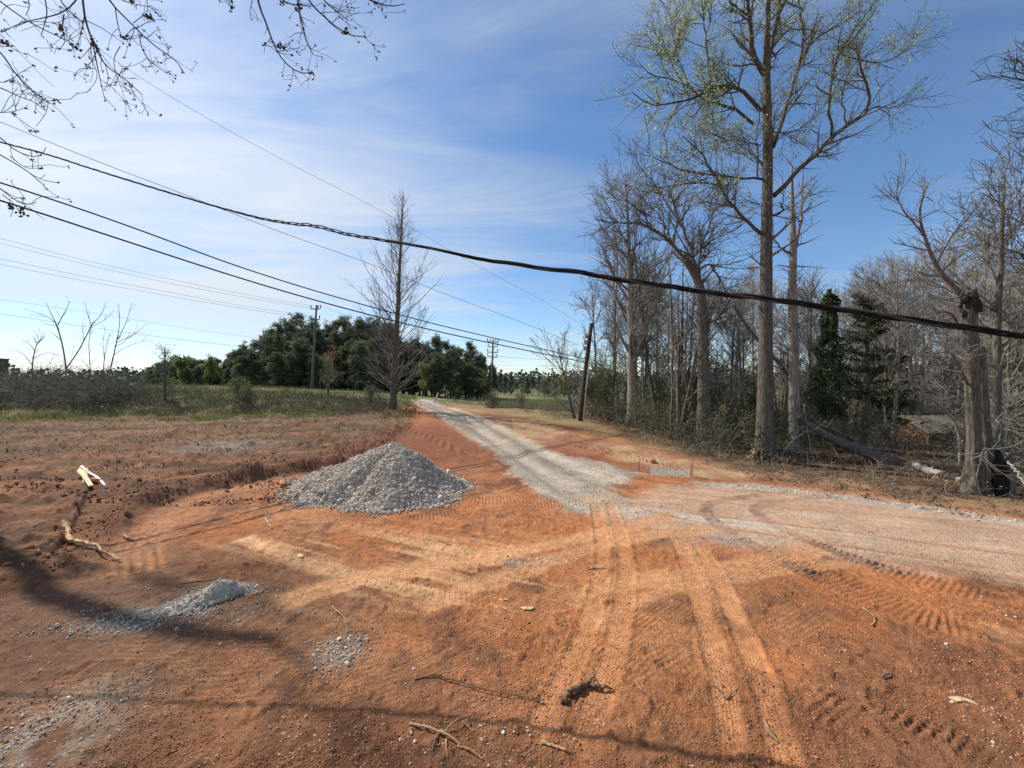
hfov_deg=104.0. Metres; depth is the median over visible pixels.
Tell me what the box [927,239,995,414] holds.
bare tree
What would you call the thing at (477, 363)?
pine tree
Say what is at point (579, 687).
root chunk
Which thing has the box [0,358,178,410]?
bramble thicket
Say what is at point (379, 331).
pine tree
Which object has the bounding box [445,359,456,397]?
pine tree
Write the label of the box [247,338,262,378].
pine tree
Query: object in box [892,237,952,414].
bare tree
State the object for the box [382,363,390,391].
pine tree
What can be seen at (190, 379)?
pine tree
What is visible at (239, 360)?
pine tree
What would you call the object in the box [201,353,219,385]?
tree
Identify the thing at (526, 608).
wood chip
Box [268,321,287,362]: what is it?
pine tree
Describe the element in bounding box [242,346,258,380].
pine tree
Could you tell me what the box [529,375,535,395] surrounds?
pine tree
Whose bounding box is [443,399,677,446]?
grass
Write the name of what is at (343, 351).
pine tree
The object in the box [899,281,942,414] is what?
bare tree
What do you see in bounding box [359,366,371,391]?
pine tree
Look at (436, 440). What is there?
ground
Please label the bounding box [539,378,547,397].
tree
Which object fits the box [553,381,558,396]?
pine tree
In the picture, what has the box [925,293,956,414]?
bare tree
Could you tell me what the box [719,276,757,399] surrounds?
bare tree
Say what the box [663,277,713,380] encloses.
bare tree
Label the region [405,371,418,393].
pine tree
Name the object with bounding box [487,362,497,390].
pine tree
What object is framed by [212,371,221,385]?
pine tree
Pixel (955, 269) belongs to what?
bare tree
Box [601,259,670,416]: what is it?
bare tree
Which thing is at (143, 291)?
power line
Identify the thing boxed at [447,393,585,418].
weeds
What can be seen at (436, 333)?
pine tree
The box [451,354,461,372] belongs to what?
pine tree
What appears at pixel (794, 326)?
dead tree
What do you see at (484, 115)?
sky
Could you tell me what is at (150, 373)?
pine tree
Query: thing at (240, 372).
pine tree
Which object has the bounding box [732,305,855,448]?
leaning dead tree
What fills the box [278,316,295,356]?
pine tree
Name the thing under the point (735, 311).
bare tree
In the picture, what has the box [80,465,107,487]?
white pipe
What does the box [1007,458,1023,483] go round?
brush branch
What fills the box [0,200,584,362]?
power cable
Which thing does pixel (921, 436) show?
undergrowth
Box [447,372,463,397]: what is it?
pine tree
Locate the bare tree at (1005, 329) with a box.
[982,282,1023,431]
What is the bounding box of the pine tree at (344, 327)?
[340,315,353,345]
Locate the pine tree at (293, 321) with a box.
[289,318,298,333]
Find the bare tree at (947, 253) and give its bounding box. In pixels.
[914,220,980,407]
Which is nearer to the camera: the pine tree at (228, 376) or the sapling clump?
the sapling clump
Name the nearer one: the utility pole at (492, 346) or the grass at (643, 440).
the grass at (643, 440)
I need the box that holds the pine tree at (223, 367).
[220,359,226,380]
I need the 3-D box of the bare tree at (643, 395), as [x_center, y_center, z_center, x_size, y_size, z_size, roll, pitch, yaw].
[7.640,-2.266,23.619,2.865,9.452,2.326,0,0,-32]
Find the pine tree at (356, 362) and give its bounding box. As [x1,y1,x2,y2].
[342,339,374,390]
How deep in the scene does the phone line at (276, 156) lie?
21.39 m
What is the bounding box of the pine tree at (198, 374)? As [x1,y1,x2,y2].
[191,366,203,384]
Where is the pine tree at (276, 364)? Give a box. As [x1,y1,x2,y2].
[264,352,288,386]
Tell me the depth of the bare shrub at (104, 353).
27.49 m
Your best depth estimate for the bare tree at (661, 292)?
26.69 m
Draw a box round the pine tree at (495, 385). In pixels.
[487,367,499,389]
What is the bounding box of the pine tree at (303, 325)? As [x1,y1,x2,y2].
[299,319,309,335]
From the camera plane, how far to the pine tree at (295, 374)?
61.17 m
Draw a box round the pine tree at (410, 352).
[406,345,414,370]
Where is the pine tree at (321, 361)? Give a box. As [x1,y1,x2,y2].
[317,356,330,388]
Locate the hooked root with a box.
[862,607,875,625]
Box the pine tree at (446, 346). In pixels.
[439,340,454,397]
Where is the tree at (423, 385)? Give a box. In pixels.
[416,361,435,395]
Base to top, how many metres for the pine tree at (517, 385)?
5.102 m
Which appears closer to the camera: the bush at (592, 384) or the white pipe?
the white pipe
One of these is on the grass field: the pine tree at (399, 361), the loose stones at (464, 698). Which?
the pine tree at (399, 361)
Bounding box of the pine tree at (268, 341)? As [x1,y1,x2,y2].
[262,335,276,365]
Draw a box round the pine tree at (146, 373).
[140,367,153,380]
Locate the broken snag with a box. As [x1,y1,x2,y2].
[871,148,1023,497]
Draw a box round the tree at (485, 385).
[476,369,495,399]
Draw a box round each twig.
[329,603,347,630]
[712,684,736,699]
[881,672,893,678]
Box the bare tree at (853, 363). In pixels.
[837,316,891,432]
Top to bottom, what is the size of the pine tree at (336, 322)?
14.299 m
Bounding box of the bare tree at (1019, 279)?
[989,247,1023,431]
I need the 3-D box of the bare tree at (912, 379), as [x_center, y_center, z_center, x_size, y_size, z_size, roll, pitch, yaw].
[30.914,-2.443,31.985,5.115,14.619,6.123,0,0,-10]
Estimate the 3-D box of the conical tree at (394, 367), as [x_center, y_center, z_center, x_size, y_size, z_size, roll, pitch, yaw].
[-7.514,-5.523,26.697,5.931,15.003,6.669,0,0,0]
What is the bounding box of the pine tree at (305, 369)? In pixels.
[298,345,317,387]
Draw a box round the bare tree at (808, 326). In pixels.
[777,299,826,420]
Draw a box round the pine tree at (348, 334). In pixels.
[341,321,360,390]
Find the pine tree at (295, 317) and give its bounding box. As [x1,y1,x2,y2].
[287,310,305,332]
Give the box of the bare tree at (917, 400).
[871,307,947,414]
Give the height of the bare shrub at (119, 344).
6.750 m
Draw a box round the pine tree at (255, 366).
[241,349,264,385]
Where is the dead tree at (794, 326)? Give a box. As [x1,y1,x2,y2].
[748,160,832,455]
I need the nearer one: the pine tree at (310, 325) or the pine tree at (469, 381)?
the pine tree at (469, 381)
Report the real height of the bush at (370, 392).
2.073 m
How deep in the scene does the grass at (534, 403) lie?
41.76 m
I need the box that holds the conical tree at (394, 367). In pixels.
[340,188,444,409]
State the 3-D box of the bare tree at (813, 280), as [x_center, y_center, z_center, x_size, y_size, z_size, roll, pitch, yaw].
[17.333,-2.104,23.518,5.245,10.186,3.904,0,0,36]
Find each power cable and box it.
[0,182,584,358]
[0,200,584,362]
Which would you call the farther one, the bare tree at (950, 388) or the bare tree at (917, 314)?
the bare tree at (917, 314)
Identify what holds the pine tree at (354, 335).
on the grass field
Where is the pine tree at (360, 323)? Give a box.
[351,316,369,391]
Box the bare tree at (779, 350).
[773,305,787,408]
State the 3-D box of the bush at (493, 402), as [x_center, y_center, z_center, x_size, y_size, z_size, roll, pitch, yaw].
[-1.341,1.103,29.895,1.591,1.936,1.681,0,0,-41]
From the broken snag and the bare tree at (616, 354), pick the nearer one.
the broken snag
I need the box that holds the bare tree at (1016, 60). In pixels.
[962,24,1023,272]
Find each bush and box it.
[221,372,251,403]
[226,376,262,405]
[361,380,379,402]
[482,387,502,407]
[514,382,529,406]
[579,359,606,415]
[588,357,625,420]
[622,392,660,428]
[639,361,675,417]
[663,375,710,431]
[694,351,734,412]
[738,357,783,419]
[788,364,819,422]
[852,346,925,436]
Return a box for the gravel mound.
[131,578,263,619]
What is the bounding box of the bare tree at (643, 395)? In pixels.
[622,270,662,403]
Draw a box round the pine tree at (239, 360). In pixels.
[230,355,248,384]
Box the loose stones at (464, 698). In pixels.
[4,506,1023,767]
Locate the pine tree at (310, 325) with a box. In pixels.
[306,316,320,344]
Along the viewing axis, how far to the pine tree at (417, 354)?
64.74 m
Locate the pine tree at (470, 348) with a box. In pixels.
[463,340,478,381]
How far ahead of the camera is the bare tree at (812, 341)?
42.71 m
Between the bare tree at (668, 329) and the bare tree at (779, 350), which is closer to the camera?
the bare tree at (668, 329)
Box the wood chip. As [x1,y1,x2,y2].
[520,607,534,609]
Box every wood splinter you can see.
[764,718,777,741]
[948,696,978,706]
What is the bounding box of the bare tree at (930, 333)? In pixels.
[906,283,948,406]
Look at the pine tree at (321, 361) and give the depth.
64.19 m
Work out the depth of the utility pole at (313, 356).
54.88 m
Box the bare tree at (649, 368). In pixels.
[598,219,676,426]
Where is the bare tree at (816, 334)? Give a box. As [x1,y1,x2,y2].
[799,284,839,377]
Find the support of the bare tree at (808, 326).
on the ground at (436, 440)
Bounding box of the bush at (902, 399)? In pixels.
[852,346,925,436]
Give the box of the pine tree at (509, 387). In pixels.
[505,373,514,394]
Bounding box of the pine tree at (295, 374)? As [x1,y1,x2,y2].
[283,338,315,387]
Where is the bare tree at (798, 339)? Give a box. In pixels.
[773,287,818,389]
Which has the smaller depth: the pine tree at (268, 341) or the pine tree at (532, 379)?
the pine tree at (268, 341)
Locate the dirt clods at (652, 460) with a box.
[575,445,681,468]
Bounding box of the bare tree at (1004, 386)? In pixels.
[979,307,1023,399]
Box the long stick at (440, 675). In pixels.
[415,674,547,708]
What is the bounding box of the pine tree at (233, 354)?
[228,350,241,362]
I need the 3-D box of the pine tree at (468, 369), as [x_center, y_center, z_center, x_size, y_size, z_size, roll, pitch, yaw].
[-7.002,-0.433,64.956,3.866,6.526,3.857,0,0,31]
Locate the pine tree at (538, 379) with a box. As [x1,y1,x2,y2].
[535,374,542,395]
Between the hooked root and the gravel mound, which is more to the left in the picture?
the gravel mound
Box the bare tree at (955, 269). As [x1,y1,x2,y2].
[926,250,1011,363]
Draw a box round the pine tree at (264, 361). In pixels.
[257,358,269,386]
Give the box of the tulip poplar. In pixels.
[591,0,962,461]
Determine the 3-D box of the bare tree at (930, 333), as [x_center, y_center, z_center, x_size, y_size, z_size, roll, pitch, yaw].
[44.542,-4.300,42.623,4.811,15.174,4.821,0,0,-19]
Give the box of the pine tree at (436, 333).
[429,332,443,352]
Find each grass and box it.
[0,383,416,419]
[0,408,332,422]
[0,413,409,447]
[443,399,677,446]
[485,398,613,411]
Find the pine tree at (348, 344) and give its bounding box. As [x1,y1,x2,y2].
[341,338,356,390]
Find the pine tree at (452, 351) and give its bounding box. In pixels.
[449,349,459,397]
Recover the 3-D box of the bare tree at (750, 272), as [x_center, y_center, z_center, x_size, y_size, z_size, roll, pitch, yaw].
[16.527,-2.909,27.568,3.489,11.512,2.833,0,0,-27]
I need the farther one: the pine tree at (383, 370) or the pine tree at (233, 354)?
the pine tree at (233, 354)
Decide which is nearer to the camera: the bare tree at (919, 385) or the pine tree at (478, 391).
the bare tree at (919, 385)
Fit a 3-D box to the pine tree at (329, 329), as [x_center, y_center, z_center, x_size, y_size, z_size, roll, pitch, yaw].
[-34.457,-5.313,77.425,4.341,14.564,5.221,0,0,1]
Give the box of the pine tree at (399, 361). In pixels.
[386,344,408,387]
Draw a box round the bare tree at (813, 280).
[774,261,852,396]
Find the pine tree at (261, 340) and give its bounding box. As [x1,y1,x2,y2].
[258,334,272,378]
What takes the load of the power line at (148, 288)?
attached to the utility pole at (313, 356)
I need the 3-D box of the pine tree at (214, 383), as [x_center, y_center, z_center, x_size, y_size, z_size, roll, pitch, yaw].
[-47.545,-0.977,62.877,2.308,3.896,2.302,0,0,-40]
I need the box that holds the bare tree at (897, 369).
[850,250,945,447]
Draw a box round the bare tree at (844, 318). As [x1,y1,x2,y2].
[837,277,878,416]
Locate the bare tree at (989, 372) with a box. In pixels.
[952,316,1022,416]
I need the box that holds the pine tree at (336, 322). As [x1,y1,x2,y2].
[329,315,348,390]
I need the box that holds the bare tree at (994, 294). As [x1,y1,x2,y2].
[948,267,1023,389]
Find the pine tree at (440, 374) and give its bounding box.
[425,352,451,397]
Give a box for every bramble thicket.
[0,345,172,408]
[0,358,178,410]
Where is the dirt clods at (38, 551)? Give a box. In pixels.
[2,424,405,569]
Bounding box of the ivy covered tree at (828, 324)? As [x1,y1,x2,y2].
[803,288,857,443]
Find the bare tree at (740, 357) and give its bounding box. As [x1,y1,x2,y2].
[718,279,755,413]
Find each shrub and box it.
[9,330,59,382]
[24,298,114,388]
[89,320,113,380]
[105,304,151,395]
[315,353,340,393]
[389,389,427,410]
[529,320,593,418]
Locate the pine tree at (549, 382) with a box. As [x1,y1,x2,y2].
[545,377,552,394]
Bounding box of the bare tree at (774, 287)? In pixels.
[744,273,797,420]
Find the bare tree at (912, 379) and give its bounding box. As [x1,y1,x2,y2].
[874,262,953,404]
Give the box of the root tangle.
[408,716,482,759]
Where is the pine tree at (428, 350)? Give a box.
[419,341,430,395]
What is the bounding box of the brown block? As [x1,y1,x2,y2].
[279,479,284,486]
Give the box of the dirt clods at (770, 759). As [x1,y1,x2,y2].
[0,463,1023,767]
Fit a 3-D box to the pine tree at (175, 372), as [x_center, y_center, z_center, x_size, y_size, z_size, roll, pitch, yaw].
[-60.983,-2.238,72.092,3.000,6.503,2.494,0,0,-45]
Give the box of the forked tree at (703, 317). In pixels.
[579,133,759,443]
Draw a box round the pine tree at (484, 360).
[479,355,488,398]
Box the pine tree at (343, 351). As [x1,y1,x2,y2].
[336,345,354,388]
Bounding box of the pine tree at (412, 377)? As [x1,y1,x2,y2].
[405,362,421,394]
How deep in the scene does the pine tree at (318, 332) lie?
68.02 m
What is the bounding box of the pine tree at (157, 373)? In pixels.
[151,362,169,382]
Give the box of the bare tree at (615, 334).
[593,225,638,420]
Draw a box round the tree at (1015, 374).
[957,321,1023,449]
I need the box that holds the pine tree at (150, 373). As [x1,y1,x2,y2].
[140,369,158,384]
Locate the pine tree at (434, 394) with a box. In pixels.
[428,377,444,396]
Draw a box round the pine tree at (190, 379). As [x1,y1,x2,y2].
[183,369,194,384]
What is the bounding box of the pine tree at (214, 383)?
[200,368,216,385]
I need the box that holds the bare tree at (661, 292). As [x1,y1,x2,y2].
[625,241,678,391]
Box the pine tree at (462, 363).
[460,350,468,397]
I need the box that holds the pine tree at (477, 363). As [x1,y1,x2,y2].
[472,357,483,398]
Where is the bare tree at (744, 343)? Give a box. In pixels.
[719,277,781,401]
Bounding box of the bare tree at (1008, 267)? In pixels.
[984,245,1023,297]
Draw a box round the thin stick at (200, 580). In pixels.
[176,576,228,583]
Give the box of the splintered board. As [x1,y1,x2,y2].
[77,467,92,486]
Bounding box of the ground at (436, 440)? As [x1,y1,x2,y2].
[0,402,1023,767]
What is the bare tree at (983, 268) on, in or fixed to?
on the grass field
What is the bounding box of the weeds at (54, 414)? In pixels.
[46,407,68,416]
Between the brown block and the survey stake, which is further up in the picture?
the survey stake
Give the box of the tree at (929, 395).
[901,373,954,414]
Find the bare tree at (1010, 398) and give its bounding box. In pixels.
[962,265,1023,452]
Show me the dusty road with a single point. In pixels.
(756, 505)
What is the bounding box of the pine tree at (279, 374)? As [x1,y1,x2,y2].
[273,361,290,387]
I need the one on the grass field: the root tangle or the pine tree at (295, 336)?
the pine tree at (295, 336)
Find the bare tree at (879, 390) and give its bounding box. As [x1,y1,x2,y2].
[853,270,922,438]
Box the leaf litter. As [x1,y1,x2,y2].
[654,428,1023,520]
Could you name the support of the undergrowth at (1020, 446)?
on the ground at (436, 440)
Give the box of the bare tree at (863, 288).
[840,261,900,409]
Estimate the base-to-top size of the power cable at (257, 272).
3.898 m
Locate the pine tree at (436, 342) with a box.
[429,335,442,396]
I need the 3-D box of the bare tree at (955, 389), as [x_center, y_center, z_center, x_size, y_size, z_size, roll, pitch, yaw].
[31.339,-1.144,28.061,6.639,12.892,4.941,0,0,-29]
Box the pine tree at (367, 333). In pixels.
[362,315,373,351]
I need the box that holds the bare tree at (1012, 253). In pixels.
[1005,239,1023,286]
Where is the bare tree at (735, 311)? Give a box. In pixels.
[727,278,759,388]
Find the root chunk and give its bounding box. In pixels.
[559,666,612,704]
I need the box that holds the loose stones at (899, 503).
[705,481,1023,527]
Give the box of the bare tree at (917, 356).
[872,295,946,415]
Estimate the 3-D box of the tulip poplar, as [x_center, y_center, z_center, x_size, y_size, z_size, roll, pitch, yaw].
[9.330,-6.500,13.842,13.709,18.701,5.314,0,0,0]
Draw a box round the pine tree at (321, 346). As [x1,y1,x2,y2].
[315,336,327,388]
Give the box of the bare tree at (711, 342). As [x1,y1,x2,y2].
[688,299,727,382]
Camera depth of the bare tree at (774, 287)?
24.40 m
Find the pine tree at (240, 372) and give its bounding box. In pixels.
[230,363,246,384]
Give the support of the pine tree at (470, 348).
on the grass field
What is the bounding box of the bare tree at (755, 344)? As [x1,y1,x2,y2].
[747,303,784,381]
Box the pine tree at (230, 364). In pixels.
[218,360,234,385]
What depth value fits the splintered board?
9.96 m
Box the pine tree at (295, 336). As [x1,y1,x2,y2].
[290,330,304,345]
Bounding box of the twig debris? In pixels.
[257,514,273,527]
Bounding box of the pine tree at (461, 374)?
[450,366,465,398]
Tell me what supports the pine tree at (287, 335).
on the grass field
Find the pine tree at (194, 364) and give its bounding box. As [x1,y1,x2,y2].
[187,355,197,372]
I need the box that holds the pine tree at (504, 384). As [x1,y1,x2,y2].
[501,375,507,394]
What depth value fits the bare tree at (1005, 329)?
19.73 m
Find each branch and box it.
[61,520,121,559]
[122,534,134,541]
[776,448,853,461]
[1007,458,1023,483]
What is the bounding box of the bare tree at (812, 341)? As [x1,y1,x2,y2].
[799,311,820,372]
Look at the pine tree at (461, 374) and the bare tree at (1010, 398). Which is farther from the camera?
the pine tree at (461, 374)
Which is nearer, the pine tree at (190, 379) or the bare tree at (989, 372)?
the bare tree at (989, 372)
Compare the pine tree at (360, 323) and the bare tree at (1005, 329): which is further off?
the pine tree at (360, 323)
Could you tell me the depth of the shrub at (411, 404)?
26.44 m
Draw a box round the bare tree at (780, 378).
[737,280,788,389]
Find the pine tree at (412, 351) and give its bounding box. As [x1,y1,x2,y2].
[405,338,418,394]
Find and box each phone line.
[1,122,576,344]
[40,1,576,321]
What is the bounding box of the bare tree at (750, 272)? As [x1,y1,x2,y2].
[732,258,759,390]
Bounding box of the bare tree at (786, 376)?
[773,269,817,433]
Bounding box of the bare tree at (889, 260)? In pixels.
[867,249,915,321]
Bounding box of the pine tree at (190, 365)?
[179,360,195,382]
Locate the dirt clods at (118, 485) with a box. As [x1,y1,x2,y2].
[0,410,358,505]
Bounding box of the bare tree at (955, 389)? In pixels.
[916,281,1005,414]
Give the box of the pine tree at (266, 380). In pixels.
[262,363,274,385]
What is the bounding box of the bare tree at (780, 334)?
[773,285,817,413]
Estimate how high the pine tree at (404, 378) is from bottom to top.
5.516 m
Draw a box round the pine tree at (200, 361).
[195,359,207,371]
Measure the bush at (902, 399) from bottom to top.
5.114 m
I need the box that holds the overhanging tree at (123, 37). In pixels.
[0,0,404,218]
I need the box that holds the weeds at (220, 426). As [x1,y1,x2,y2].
[0,407,415,463]
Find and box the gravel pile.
[254,441,479,517]
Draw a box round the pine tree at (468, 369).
[461,362,477,399]
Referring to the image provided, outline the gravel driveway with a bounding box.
[410,399,645,512]
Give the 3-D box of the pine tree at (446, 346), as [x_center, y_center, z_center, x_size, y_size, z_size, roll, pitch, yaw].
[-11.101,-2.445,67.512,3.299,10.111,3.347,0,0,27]
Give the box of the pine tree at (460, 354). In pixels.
[456,348,464,396]
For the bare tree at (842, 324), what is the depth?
32.90 m
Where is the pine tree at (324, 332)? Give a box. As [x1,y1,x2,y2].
[321,319,331,337]
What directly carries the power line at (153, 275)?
attached to the utility pole at (313, 356)
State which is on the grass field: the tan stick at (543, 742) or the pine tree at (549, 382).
the pine tree at (549, 382)
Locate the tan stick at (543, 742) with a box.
[541,739,565,751]
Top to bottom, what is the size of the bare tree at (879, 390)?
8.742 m
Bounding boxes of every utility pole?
[310,305,320,388]
[487,338,498,397]
[578,323,592,421]
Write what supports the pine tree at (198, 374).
on the grass field
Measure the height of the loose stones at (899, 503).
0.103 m
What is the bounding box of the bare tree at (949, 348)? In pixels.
[933,262,993,383]
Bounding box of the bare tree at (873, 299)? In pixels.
[846,270,905,416]
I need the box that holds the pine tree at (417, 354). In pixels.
[404,348,427,395]
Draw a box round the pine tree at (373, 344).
[355,337,387,386]
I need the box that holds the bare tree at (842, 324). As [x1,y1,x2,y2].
[812,278,881,395]
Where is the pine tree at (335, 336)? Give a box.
[320,325,345,389]
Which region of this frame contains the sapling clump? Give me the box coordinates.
[642,240,736,439]
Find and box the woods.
[9,360,988,389]
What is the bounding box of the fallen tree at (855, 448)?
[797,415,933,464]
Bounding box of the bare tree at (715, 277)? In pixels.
[690,269,730,340]
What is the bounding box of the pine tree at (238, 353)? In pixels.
[233,345,244,378]
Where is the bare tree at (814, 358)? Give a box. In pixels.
[801,332,827,382]
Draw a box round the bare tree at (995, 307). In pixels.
[881,115,1023,456]
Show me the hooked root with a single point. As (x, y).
(873, 623)
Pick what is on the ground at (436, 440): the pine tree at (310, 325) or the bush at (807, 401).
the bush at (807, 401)
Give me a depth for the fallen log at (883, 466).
12.56 m
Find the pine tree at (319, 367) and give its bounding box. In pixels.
[302,353,326,388]
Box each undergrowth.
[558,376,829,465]
[574,391,1023,489]
[628,413,1023,487]
[870,408,1011,455]
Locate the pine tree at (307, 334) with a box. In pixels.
[298,326,316,351]
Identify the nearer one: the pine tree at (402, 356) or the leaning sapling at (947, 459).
the leaning sapling at (947, 459)
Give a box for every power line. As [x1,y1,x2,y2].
[0,238,310,305]
[0,264,308,317]
[1,243,313,308]
[1,299,253,337]
[3,259,308,315]
[5,314,233,345]
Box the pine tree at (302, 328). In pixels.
[293,322,306,336]
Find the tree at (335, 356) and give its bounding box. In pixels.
[324,345,342,389]
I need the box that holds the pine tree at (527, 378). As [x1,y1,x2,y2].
[523,375,531,394]
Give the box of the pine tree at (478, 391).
[472,368,483,399]
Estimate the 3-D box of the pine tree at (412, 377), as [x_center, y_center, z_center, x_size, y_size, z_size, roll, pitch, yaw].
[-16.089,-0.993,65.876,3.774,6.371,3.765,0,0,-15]
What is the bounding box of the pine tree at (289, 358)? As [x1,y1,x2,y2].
[280,336,314,387]
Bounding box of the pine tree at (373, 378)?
[368,361,382,390]
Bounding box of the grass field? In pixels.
[0,386,964,449]
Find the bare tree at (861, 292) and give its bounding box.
[838,251,899,429]
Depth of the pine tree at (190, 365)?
66.61 m
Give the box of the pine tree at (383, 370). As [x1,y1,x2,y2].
[368,353,389,392]
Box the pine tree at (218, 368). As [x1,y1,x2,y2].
[213,357,223,380]
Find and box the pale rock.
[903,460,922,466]
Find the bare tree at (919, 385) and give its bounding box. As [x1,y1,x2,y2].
[864,289,951,409]
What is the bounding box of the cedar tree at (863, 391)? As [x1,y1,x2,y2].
[839,292,906,443]
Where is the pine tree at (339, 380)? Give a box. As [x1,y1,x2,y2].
[322,350,345,388]
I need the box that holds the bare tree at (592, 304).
[565,271,616,416]
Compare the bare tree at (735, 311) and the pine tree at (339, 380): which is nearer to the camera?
the bare tree at (735, 311)
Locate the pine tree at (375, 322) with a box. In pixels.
[369,319,380,327]
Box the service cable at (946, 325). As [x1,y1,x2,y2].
[0,141,1023,338]
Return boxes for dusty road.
[594,483,1023,579]
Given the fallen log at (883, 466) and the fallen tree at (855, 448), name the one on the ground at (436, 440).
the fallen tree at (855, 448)
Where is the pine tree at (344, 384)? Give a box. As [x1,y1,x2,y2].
[335,364,349,389]
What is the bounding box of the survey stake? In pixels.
[690,462,692,476]
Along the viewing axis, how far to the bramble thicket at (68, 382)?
25.64 m
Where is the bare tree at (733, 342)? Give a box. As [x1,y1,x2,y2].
[709,300,757,419]
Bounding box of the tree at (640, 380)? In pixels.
[623,269,672,413]
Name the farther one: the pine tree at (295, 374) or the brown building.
the pine tree at (295, 374)
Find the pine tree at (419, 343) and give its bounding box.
[409,334,422,394]
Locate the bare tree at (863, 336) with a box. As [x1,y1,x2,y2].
[834,272,915,413]
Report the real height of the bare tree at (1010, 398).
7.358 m
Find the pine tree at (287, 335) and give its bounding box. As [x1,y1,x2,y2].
[282,322,294,356]
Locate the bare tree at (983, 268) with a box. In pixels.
[966,222,1023,372]
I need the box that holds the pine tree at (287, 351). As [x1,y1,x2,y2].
[282,348,294,387]
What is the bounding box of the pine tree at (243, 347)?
[239,340,247,356]
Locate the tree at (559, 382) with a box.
[555,377,565,394]
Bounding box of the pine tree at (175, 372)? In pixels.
[167,354,179,381]
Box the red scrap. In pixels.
[91,478,98,482]
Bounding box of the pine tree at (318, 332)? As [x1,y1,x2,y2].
[310,324,326,352]
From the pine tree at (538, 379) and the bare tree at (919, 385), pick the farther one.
the pine tree at (538, 379)
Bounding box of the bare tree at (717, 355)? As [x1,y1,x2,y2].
[673,271,736,422]
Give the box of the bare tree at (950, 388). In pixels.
[913,283,989,412]
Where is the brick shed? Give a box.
[889,415,963,444]
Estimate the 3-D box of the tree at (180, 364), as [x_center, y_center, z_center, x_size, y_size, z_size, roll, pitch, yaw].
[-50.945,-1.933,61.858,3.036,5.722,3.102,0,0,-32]
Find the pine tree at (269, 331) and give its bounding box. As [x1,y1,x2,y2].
[261,325,276,379]
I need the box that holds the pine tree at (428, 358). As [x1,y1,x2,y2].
[422,353,435,396]
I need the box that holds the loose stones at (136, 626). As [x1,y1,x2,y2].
[0,461,787,767]
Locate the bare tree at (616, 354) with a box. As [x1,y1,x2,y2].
[589,240,640,408]
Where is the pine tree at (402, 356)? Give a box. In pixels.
[398,338,410,394]
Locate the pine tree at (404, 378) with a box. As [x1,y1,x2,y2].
[397,363,408,393]
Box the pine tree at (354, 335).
[347,332,363,389]
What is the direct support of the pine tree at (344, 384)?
on the grass field
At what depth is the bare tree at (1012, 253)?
42.70 m
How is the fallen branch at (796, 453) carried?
on the ground at (436, 440)
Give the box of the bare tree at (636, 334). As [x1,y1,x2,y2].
[633,253,659,394]
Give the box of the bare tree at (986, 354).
[929,269,1023,431]
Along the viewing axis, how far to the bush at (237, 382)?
25.88 m
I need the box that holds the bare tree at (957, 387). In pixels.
[942,293,1005,440]
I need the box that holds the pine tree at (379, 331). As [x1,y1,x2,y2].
[378,319,401,391]
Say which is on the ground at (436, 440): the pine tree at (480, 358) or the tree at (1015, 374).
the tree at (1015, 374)
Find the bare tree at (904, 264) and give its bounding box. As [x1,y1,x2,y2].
[885,244,944,379]
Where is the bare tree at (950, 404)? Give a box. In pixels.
[916,277,990,414]
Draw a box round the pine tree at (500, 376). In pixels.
[497,372,503,393]
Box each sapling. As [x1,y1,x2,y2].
[149,338,181,401]
[893,368,965,463]
[940,440,962,465]
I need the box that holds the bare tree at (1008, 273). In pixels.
[982,230,1023,388]
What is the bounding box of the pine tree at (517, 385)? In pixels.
[512,380,518,389]
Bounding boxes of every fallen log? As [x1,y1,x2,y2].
[877,464,923,472]
[912,463,959,480]
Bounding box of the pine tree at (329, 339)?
[326,335,342,349]
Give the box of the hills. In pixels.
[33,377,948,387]
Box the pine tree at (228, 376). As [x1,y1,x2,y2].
[220,368,232,385]
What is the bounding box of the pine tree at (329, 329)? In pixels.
[325,322,337,334]
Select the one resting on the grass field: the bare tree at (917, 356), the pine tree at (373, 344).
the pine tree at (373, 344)
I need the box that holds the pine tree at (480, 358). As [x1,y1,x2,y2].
[471,352,484,398]
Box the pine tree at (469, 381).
[463,376,475,399]
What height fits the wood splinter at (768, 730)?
0.019 m
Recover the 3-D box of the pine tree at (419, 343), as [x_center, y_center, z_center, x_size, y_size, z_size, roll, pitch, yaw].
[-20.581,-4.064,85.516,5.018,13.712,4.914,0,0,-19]
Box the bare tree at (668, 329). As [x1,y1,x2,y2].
[652,276,687,397]
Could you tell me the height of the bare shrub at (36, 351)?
5.009 m
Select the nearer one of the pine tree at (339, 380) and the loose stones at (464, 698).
the loose stones at (464, 698)
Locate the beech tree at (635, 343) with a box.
[576,125,689,426]
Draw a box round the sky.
[0,0,1023,377]
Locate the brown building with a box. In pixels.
[0,358,9,383]
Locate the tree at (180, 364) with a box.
[168,354,193,384]
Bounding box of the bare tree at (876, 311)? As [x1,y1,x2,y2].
[854,282,902,366]
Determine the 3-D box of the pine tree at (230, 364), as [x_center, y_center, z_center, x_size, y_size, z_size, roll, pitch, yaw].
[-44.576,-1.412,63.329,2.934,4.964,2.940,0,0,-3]
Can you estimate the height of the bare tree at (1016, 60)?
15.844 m
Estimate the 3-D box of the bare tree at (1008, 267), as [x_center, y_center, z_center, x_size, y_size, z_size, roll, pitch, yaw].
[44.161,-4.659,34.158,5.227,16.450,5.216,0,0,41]

